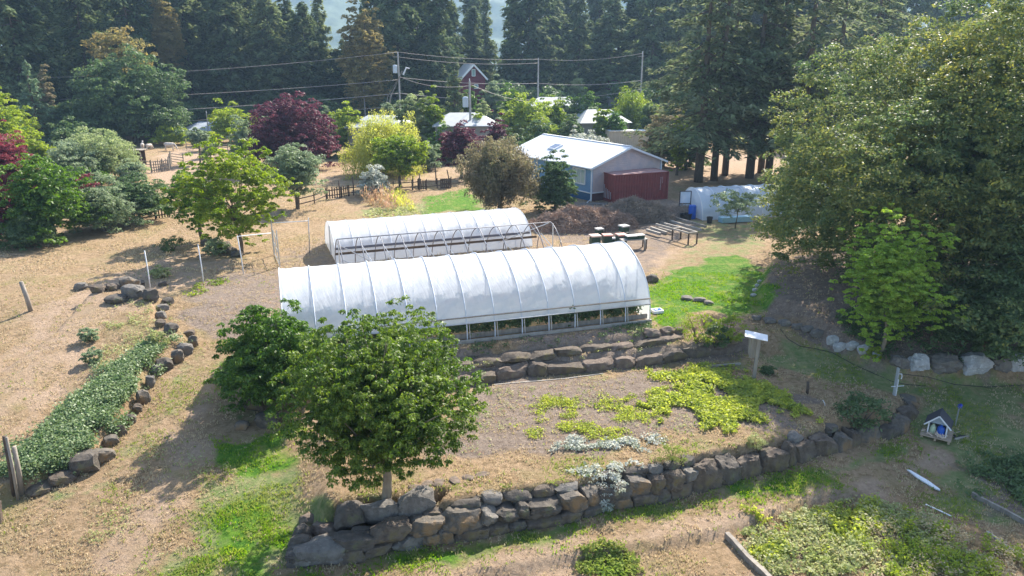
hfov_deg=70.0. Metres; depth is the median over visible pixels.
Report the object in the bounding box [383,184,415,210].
shrub
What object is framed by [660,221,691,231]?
timber
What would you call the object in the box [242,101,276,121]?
broadleaf tree
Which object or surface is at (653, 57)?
fir tree
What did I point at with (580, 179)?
window
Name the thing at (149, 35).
fir tree
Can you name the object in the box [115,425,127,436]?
boulder
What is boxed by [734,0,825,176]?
fir tree
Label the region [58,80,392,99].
power line
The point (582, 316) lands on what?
tomato row
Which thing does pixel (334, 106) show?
broadleaf tree
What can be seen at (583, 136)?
shrub
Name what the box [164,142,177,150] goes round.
goat
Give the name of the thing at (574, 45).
fir tree
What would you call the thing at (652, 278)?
boulder
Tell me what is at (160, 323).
boulder
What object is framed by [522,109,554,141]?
shrub
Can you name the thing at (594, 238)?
beehive
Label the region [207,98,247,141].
lime tree
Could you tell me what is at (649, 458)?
wall plants
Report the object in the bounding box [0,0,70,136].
fir tree
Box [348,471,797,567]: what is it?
wall plants
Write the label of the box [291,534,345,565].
boulder
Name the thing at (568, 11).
fir tree
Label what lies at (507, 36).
fir tree
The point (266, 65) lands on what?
power line
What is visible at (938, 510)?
plank
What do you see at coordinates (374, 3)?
fir tree
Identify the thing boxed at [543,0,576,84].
fir tree
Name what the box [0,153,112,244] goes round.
broadleaf tree
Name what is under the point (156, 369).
boulder
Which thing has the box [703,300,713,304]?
edging stone
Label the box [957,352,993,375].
boulder
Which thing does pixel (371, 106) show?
broadleaf tree
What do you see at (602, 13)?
fir tree
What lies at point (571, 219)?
brush pile
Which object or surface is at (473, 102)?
shrub
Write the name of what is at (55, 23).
fir tree
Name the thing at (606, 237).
beehive
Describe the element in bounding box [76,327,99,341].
shrub
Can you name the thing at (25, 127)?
shrub
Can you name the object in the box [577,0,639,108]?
fir tree
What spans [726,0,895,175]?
fir tree
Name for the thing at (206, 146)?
rail fence
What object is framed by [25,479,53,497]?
boulder
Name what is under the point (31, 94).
spruce tree
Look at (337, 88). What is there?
cedar tree
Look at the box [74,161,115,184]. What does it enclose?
shrub
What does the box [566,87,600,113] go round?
broadleaf tree
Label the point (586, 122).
house
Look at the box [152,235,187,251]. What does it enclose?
lavender shrub
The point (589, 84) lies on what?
power line
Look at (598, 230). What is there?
beehive
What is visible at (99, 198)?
shrub
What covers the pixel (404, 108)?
lime tree
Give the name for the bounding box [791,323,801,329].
edging stone
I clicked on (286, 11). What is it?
cedar tree
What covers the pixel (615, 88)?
broadleaf tree
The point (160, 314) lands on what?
boulder
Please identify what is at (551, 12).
fir tree
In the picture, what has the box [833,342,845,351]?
edging stone
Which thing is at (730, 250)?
ground
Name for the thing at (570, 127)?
shrub
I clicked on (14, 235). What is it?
shrub
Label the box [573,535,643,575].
bush
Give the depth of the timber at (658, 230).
59.03 m
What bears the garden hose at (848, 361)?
on the ground at (730, 250)
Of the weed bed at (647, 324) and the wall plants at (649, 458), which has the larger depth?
the weed bed at (647, 324)
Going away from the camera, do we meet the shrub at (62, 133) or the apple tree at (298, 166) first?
the apple tree at (298, 166)
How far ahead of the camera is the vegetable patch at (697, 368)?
35.43 m
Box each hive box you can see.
[625,234,637,239]
[635,233,644,238]
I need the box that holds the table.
[619,238,647,248]
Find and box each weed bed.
[182,277,229,295]
[462,326,670,371]
[469,320,653,356]
[735,492,988,575]
[954,446,1023,505]
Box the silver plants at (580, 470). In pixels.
[566,458,643,482]
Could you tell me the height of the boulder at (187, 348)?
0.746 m
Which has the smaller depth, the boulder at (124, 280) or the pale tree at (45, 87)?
the boulder at (124, 280)
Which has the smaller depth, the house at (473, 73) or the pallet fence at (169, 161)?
the pallet fence at (169, 161)
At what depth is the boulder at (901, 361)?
34.81 m
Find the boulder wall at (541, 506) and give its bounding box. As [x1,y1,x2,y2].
[285,393,919,568]
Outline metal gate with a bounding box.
[270,220,280,266]
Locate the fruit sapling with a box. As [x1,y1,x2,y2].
[709,189,764,228]
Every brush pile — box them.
[528,203,639,233]
[596,194,678,224]
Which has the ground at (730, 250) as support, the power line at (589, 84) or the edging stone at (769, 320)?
the edging stone at (769, 320)
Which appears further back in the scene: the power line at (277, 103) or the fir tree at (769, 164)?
the power line at (277, 103)
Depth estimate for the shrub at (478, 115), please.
99.93 m
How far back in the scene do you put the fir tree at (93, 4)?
140.96 m
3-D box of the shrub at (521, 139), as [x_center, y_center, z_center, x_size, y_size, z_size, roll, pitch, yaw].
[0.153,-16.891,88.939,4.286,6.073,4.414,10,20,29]
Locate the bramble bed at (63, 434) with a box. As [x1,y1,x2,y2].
[0,330,192,483]
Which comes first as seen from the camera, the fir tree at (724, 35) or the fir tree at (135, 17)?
the fir tree at (724, 35)
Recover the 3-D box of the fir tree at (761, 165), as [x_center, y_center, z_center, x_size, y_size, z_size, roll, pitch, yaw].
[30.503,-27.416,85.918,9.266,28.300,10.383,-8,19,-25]
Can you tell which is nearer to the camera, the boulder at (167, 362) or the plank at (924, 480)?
the plank at (924, 480)
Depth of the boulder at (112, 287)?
42.51 m
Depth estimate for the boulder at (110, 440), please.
29.51 m
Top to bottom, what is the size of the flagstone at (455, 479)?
0.099 m
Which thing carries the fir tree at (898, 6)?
on the ground at (730, 250)
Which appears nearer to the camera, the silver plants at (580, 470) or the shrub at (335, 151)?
the silver plants at (580, 470)
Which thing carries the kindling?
on the playhouse
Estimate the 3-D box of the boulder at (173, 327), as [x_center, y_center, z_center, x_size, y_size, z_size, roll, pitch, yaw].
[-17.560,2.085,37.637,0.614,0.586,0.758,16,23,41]
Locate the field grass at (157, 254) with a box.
[0,186,598,273]
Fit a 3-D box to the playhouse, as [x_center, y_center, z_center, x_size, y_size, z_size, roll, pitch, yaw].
[18.141,5.786,31.087,1.150,1.075,1.200,12,21,34]
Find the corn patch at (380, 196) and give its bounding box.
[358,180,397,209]
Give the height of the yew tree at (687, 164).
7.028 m
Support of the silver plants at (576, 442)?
on the ground at (730, 250)
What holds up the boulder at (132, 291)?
on the ground at (730, 250)
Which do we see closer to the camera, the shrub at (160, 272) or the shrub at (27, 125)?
the shrub at (160, 272)
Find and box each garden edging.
[725,532,771,575]
[971,492,1023,524]
[986,531,1023,558]
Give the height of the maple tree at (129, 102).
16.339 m
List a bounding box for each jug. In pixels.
[929,423,935,433]
[937,425,944,436]
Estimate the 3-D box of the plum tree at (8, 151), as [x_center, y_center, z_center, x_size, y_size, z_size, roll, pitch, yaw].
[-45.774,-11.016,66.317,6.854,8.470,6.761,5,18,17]
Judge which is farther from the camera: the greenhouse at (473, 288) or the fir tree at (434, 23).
the fir tree at (434, 23)
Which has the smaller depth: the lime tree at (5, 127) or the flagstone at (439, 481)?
the flagstone at (439, 481)
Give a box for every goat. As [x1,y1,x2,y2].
[145,144,153,149]
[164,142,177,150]
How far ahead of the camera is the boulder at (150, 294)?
41.03 m
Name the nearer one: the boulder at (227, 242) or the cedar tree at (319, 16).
the boulder at (227, 242)
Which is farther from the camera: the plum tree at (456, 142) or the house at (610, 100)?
the house at (610, 100)
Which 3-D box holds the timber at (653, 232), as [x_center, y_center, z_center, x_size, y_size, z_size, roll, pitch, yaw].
[11.240,-4.452,58.110,0.160,0.203,1.703,-9,20,-28]
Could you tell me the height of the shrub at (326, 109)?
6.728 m
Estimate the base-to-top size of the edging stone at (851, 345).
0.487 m
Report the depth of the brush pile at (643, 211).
62.31 m
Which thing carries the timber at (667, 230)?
on the ground at (730, 250)
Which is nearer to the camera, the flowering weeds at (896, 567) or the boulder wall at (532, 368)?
the flowering weeds at (896, 567)
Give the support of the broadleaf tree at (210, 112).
on the ground at (730, 250)
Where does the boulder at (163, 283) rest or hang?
on the ground at (730, 250)
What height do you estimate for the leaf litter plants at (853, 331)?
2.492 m
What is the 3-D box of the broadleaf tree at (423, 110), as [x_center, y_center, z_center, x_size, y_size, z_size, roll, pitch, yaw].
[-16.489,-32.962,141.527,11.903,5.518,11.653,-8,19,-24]
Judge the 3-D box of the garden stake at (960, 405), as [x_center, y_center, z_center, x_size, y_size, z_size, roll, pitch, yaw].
[19.272,5.497,31.601,0.260,1.114,0.080,0,17,0]
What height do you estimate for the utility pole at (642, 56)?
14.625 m
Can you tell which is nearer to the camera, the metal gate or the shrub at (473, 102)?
the metal gate
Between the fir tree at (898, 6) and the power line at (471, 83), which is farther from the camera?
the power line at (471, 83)
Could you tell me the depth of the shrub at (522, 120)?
114.25 m
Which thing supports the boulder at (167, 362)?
on the ground at (730, 250)
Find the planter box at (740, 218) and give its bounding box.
[718,215,752,222]
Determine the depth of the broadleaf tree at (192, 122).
131.39 m
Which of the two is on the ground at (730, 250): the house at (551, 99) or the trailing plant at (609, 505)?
the house at (551, 99)
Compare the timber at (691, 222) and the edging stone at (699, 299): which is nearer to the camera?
the edging stone at (699, 299)
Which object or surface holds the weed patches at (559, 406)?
on the ground at (730, 250)
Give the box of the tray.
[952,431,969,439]
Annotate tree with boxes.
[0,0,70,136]
[0,0,77,104]
[0,86,39,154]
[0,119,37,208]
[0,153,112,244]
[0,185,16,242]
[16,60,63,145]
[20,132,55,169]
[29,98,95,138]
[35,0,80,87]
[36,64,57,135]
[48,0,117,132]
[53,42,192,142]
[67,0,128,94]
[74,173,99,192]
[81,25,157,138]
[94,0,170,132]
[131,0,185,87]
[144,106,199,132]
[145,0,187,94]
[156,0,223,105]
[159,127,302,254]
[159,167,227,240]
[171,100,221,126]
[182,127,209,162]
[185,0,231,98]
[193,0,266,109]
[195,103,247,122]
[202,298,332,417]
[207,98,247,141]
[228,0,272,104]
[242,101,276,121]
[243,91,344,168]
[244,0,303,104]
[261,142,328,208]
[264,295,491,499]
[273,0,303,95]
[282,1,335,101]
[285,95,330,123]
[309,0,334,88]
[318,49,349,105]
[319,100,354,128]
[327,101,361,154]
[334,0,397,118]
[337,37,344,51]
[337,109,426,181]
[348,94,396,121]
[354,0,407,91]
[369,133,431,186]
[376,0,428,115]
[378,102,395,114]
[390,0,453,102]
[391,91,434,142]
[397,104,447,118]
[413,0,460,112]
[417,85,445,149]
[422,1,442,99]
[436,119,484,178]
[440,2,470,73]
[448,1,467,57]
[450,133,541,209]
[454,6,494,97]
[457,0,483,70]
[477,74,506,123]
[478,0,498,83]
[480,109,508,144]
[487,78,526,104]
[491,0,566,92]
[495,2,526,82]
[497,92,559,140]
[502,87,551,102]
[521,149,578,212]
[530,83,581,101]
[532,0,566,80]
[541,94,576,134]
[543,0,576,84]
[555,0,595,99]
[560,0,578,68]
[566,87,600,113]
[567,72,587,102]
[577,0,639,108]
[577,3,606,71]
[579,0,613,78]
[599,78,657,108]
[605,7,635,70]
[609,85,660,128]
[619,0,684,91]
[620,0,651,78]
[621,0,650,72]
[621,0,791,182]
[636,101,694,166]
[638,85,690,120]
[659,0,705,122]
[663,115,710,169]
[667,111,689,175]
[673,0,768,180]
[679,0,832,178]
[679,88,713,123]
[683,1,720,69]
[688,0,773,175]
[711,0,752,81]
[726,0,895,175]
[730,2,762,57]
[731,0,812,172]
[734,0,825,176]
[748,0,1023,351]
[752,0,794,60]
[760,0,900,149]
[770,0,832,75]
[819,4,859,56]
[822,0,934,152]
[824,0,863,56]
[827,203,970,361]
[845,0,912,73]
[889,0,940,81]
[921,0,957,69]
[921,155,1023,324]
[937,0,973,56]
[954,0,997,69]
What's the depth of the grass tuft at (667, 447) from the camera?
27.68 m
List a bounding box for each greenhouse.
[278,241,651,359]
[325,207,532,263]
[686,184,826,220]
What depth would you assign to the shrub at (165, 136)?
117.10 m
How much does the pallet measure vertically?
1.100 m
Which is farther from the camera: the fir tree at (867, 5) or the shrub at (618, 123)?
the shrub at (618, 123)
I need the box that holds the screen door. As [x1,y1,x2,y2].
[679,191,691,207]
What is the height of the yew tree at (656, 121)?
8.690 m
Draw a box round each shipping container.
[603,168,668,202]
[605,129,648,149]
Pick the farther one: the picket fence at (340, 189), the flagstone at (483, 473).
the picket fence at (340, 189)
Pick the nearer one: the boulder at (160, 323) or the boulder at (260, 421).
the boulder at (260, 421)
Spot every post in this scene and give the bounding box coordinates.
[0,500,2,523]
[2,435,15,496]
[11,446,24,496]
[19,281,32,311]
[144,251,150,287]
[197,244,203,282]
[237,236,243,273]
[308,218,309,252]
[806,381,808,393]
[891,367,903,395]
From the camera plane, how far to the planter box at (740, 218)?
62.62 m
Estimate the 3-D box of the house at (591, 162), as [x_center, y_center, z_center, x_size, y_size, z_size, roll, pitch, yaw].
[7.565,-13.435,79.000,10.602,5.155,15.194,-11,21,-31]
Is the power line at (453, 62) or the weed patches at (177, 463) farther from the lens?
the power line at (453, 62)
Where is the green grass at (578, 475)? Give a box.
[0,255,1023,575]
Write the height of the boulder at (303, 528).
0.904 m
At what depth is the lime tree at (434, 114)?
98.85 m
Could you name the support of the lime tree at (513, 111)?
on the ground at (730, 250)
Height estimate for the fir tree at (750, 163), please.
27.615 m
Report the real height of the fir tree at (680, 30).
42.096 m
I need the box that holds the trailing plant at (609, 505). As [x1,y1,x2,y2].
[599,493,614,511]
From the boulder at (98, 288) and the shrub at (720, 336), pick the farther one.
the boulder at (98, 288)
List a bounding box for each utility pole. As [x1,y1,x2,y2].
[393,54,401,116]
[462,78,470,119]
[537,58,538,97]
[637,51,643,92]
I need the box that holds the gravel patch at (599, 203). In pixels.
[580,202,607,204]
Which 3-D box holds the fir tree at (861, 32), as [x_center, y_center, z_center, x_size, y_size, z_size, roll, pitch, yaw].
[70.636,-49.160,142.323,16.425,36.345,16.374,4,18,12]
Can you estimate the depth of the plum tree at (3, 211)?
54.81 m
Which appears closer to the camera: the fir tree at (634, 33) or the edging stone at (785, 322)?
the edging stone at (785, 322)
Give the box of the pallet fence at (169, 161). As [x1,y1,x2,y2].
[138,152,183,172]
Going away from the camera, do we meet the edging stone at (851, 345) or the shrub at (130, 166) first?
the edging stone at (851, 345)
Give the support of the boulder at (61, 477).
on the ground at (730, 250)
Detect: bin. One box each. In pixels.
[680,213,686,218]
[684,212,691,219]
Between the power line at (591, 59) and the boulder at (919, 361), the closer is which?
the boulder at (919, 361)
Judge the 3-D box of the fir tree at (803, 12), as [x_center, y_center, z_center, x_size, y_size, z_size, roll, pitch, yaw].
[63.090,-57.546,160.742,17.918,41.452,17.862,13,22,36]
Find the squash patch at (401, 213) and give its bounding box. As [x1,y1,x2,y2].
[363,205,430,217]
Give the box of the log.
[708,363,740,366]
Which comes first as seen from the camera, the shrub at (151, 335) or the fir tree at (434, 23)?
the shrub at (151, 335)
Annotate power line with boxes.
[47,52,395,77]
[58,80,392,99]
[181,93,398,109]
[400,52,533,59]
[400,77,536,83]
[401,57,534,63]
[401,93,507,100]
[539,80,639,84]
[540,53,641,60]
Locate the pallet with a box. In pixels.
[440,178,450,188]
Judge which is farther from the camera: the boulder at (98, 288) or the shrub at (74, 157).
the shrub at (74, 157)
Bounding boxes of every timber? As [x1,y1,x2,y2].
[646,229,660,234]
[650,226,667,233]
[658,227,673,232]
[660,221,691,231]
[669,220,701,230]
[675,217,706,227]
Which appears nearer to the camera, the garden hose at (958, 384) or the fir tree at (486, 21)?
the garden hose at (958, 384)
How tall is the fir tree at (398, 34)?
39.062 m
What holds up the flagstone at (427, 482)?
on the ground at (730, 250)
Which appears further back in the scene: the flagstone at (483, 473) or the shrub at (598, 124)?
the shrub at (598, 124)
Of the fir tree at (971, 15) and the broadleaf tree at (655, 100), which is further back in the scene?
the fir tree at (971, 15)
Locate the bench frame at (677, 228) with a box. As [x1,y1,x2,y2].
[656,223,697,244]
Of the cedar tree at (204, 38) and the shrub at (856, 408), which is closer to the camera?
the shrub at (856, 408)
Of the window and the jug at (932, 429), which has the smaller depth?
the jug at (932, 429)
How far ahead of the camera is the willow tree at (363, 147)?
85.65 m
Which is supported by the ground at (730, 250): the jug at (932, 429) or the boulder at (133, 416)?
the boulder at (133, 416)
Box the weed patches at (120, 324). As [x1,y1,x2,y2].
[89,299,180,364]
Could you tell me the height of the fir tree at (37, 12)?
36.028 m
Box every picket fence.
[125,206,179,225]
[295,177,464,203]
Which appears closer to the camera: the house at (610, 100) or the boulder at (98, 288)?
the boulder at (98, 288)
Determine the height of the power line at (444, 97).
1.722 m
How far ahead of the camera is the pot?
62.10 m
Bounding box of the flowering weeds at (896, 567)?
[840,503,1023,575]
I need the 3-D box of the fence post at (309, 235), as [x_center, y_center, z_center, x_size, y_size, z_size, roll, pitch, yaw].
[-14.546,-3.702,52.349,0.198,2.724,0.070,0,17,0]
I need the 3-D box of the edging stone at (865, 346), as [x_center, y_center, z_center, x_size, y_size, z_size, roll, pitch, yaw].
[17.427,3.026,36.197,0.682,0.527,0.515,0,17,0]
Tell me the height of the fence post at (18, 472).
2.031 m
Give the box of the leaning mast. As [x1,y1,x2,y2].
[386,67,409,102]
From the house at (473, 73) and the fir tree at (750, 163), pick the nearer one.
the fir tree at (750, 163)
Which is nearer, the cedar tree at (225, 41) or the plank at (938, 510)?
the plank at (938, 510)
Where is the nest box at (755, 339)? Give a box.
[745,330,767,378]
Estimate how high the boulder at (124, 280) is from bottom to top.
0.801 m
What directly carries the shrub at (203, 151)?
on the ground at (730, 250)
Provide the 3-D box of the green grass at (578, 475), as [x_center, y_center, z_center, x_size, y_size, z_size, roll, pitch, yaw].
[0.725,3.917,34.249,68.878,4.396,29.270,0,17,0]
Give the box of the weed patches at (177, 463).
[79,349,241,575]
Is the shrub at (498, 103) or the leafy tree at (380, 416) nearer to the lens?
the leafy tree at (380, 416)
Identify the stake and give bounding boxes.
[5,437,19,500]
[955,404,962,425]
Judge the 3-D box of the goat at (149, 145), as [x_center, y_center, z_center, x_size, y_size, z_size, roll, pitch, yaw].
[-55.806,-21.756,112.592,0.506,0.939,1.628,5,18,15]
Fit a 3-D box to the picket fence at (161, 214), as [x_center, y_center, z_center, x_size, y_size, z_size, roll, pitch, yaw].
[-31.120,-6.390,63.344,0.912,1.307,5.499,10,20,29]
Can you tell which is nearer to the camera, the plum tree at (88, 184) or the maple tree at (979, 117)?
the maple tree at (979, 117)
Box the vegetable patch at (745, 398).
[636,371,823,433]
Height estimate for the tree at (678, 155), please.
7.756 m
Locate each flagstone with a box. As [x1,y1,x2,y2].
[408,484,419,489]
[421,480,432,485]
[432,478,443,486]
[449,476,460,483]
[462,474,474,479]
[475,471,489,476]
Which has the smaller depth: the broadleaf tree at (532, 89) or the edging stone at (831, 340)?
the edging stone at (831, 340)
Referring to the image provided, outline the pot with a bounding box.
[707,216,712,222]
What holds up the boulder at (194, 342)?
on the ground at (730, 250)
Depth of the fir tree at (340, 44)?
194.17 m
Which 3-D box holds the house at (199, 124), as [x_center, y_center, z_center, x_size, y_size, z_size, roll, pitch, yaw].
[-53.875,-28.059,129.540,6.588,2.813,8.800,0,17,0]
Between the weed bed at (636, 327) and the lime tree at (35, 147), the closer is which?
the weed bed at (636, 327)
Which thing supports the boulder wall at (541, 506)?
on the ground at (730, 250)
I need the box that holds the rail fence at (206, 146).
[185,139,228,151]
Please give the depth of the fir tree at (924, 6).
161.48 m
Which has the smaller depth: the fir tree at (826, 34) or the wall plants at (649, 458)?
the wall plants at (649, 458)
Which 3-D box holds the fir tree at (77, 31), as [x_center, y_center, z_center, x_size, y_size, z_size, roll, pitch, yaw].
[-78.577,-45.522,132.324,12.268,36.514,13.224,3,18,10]
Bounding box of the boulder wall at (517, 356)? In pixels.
[405,333,683,374]
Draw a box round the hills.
[0,0,990,67]
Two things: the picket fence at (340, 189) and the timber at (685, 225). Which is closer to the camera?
the timber at (685, 225)
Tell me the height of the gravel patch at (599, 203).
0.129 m
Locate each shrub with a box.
[0,102,26,139]
[0,212,67,251]
[2,98,40,140]
[42,139,117,181]
[44,115,95,159]
[51,126,150,175]
[65,171,153,233]
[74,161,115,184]
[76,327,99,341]
[78,346,103,364]
[105,170,173,220]
[107,158,148,184]
[145,123,189,143]
[146,330,170,347]
[147,264,171,278]
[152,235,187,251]
[197,136,220,158]
[201,237,230,255]
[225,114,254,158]
[239,113,257,133]
[318,105,335,135]
[325,129,342,158]
[356,164,390,194]
[383,184,415,210]
[416,140,441,169]
[428,122,453,165]
[441,69,467,113]
[457,85,486,114]
[471,112,483,118]
[475,98,491,118]
[496,82,524,123]
[499,124,525,145]
[509,108,535,141]
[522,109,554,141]
[557,96,578,123]
[557,113,583,136]
[569,125,610,142]
[579,104,596,111]
[589,108,612,137]
[598,111,626,141]
[634,90,660,138]
[674,307,721,343]
[699,322,730,347]
[713,314,749,342]
[758,365,776,375]
[833,390,895,431]
[866,346,882,359]
[903,264,1023,365]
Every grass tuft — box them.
[656,442,691,464]
[747,432,767,450]
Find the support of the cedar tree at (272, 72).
on the ground at (730, 250)
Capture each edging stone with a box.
[681,295,692,300]
[692,297,705,301]
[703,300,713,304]
[752,315,761,320]
[763,317,776,323]
[778,319,791,326]
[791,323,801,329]
[800,325,813,332]
[809,328,823,337]
[826,335,838,345]
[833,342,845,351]
[845,341,858,350]
[857,344,870,354]
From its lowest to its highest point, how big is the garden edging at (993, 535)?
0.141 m
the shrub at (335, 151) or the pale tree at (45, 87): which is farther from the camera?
the pale tree at (45, 87)
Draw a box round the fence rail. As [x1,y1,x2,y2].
[238,233,270,236]
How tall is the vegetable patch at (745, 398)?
0.468 m
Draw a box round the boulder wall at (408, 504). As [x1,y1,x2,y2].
[333,485,436,530]
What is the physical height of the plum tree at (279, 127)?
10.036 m
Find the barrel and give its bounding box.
[688,205,695,218]
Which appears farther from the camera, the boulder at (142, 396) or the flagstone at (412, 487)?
the boulder at (142, 396)
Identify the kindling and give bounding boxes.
[921,429,947,438]
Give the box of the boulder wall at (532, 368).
[400,343,742,395]
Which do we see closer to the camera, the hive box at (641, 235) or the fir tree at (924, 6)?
the hive box at (641, 235)
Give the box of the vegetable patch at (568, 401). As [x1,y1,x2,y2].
[509,384,669,441]
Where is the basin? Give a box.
[651,308,663,313]
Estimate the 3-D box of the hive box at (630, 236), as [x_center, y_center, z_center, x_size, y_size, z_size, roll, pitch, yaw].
[8.750,-3.761,53.827,0.810,0.255,0.610,-4,18,-14]
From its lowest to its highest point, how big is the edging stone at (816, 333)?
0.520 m
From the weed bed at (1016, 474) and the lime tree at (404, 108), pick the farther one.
the lime tree at (404, 108)
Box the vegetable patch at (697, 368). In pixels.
[645,361,749,382]
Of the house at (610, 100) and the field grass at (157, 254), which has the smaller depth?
the field grass at (157, 254)
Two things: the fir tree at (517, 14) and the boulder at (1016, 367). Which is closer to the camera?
the boulder at (1016, 367)
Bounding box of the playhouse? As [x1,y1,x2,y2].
[920,408,953,444]
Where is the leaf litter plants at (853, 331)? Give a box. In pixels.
[835,295,1023,373]
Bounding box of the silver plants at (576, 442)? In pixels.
[548,429,668,453]
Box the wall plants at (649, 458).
[500,442,737,491]
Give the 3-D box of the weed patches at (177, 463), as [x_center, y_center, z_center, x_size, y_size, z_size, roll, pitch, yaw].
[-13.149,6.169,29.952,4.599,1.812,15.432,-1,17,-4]
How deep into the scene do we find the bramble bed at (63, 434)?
30.13 m
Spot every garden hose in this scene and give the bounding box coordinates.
[780,329,921,385]
[904,374,1018,386]
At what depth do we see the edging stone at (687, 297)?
42.49 m
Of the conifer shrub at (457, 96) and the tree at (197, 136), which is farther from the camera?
the conifer shrub at (457, 96)
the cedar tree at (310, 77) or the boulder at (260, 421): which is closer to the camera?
the boulder at (260, 421)
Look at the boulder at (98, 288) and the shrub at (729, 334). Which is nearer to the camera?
the shrub at (729, 334)
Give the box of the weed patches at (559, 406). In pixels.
[448,368,783,484]
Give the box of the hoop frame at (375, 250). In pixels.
[335,222,561,263]
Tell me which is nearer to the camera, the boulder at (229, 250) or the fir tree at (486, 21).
the boulder at (229, 250)
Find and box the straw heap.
[665,202,688,217]
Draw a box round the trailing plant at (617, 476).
[590,461,628,492]
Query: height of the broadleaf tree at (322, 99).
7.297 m
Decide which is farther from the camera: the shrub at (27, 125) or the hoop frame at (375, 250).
the shrub at (27, 125)
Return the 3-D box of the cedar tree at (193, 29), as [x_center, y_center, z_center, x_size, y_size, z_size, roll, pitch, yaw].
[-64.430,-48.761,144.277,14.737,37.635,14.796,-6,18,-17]
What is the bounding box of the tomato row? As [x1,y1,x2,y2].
[321,305,643,346]
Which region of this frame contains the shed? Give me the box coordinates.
[129,148,146,164]
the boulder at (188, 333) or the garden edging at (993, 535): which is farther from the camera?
the boulder at (188, 333)
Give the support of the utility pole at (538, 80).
on the ground at (730, 250)
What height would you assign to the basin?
0.195 m
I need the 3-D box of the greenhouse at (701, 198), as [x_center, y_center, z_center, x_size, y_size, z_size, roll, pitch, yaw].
[22.279,-8.151,66.439,13.070,2.552,4.385,-4,18,-13]
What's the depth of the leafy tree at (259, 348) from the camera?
30.81 m
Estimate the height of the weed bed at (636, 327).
1.486 m
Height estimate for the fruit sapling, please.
3.300 m
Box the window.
[572,167,585,184]
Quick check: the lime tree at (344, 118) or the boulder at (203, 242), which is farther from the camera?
the lime tree at (344, 118)
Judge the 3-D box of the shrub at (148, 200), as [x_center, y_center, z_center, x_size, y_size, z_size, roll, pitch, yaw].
[-32.304,-7.566,62.056,6.902,4.345,8.328,5,18,16]
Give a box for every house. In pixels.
[186,121,232,138]
[344,115,410,154]
[432,112,496,161]
[453,64,487,112]
[514,133,667,202]
[528,97,577,111]
[575,109,631,136]
[604,94,619,109]
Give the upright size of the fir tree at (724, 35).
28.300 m
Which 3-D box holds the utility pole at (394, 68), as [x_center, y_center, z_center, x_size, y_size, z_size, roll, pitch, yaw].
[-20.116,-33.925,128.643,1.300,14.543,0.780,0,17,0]
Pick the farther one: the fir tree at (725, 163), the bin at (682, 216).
the fir tree at (725, 163)
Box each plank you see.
[494,373,602,384]
[907,469,939,490]
[925,504,950,515]
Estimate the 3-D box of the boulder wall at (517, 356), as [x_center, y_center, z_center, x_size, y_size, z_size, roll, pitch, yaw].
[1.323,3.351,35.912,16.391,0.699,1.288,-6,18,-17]
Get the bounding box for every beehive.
[588,233,601,243]
[594,227,603,235]
[601,233,612,242]
[615,232,626,242]
[618,224,629,233]
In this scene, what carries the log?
on the ground at (730, 250)
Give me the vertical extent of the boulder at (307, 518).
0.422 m
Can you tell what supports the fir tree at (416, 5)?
on the ground at (730, 250)
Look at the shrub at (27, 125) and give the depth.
105.78 m
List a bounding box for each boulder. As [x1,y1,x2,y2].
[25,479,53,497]
[47,469,76,487]
[67,449,100,476]
[73,282,88,290]
[89,284,105,292]
[95,448,115,462]
[102,434,119,447]
[103,294,129,303]
[106,283,120,290]
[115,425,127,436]
[119,276,140,286]
[120,284,144,299]
[124,414,135,424]
[131,403,142,412]
[135,389,150,404]
[141,288,159,302]
[145,375,155,388]
[150,365,161,376]
[155,311,166,318]
[155,319,165,327]
[155,357,173,369]
[156,304,169,310]
[158,281,167,285]
[162,297,173,304]
[163,322,178,333]
[170,349,183,363]
[176,343,193,355]
[183,329,194,336]
[187,335,197,347]
[200,239,207,245]
[218,241,232,252]
[226,247,236,254]
[230,250,242,256]
[234,420,249,430]
[238,396,267,410]
[254,411,280,428]
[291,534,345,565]
[292,523,312,536]
[298,512,313,524]
[309,521,337,536]
[643,328,660,337]
[646,274,658,282]
[659,326,674,334]
[674,326,683,333]
[889,354,910,368]
[907,353,929,371]
[927,352,962,373]
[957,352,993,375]
[991,356,1011,372]
[1009,353,1023,371]
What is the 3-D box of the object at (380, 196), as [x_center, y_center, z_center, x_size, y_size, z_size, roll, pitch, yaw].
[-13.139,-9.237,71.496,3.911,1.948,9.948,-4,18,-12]
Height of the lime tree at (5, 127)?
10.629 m
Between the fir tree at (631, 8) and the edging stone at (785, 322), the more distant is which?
the fir tree at (631, 8)
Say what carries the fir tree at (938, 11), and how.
on the ground at (730, 250)
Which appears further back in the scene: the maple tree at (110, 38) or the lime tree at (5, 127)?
the maple tree at (110, 38)
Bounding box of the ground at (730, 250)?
[0,86,1023,575]
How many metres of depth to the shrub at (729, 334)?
37.34 m

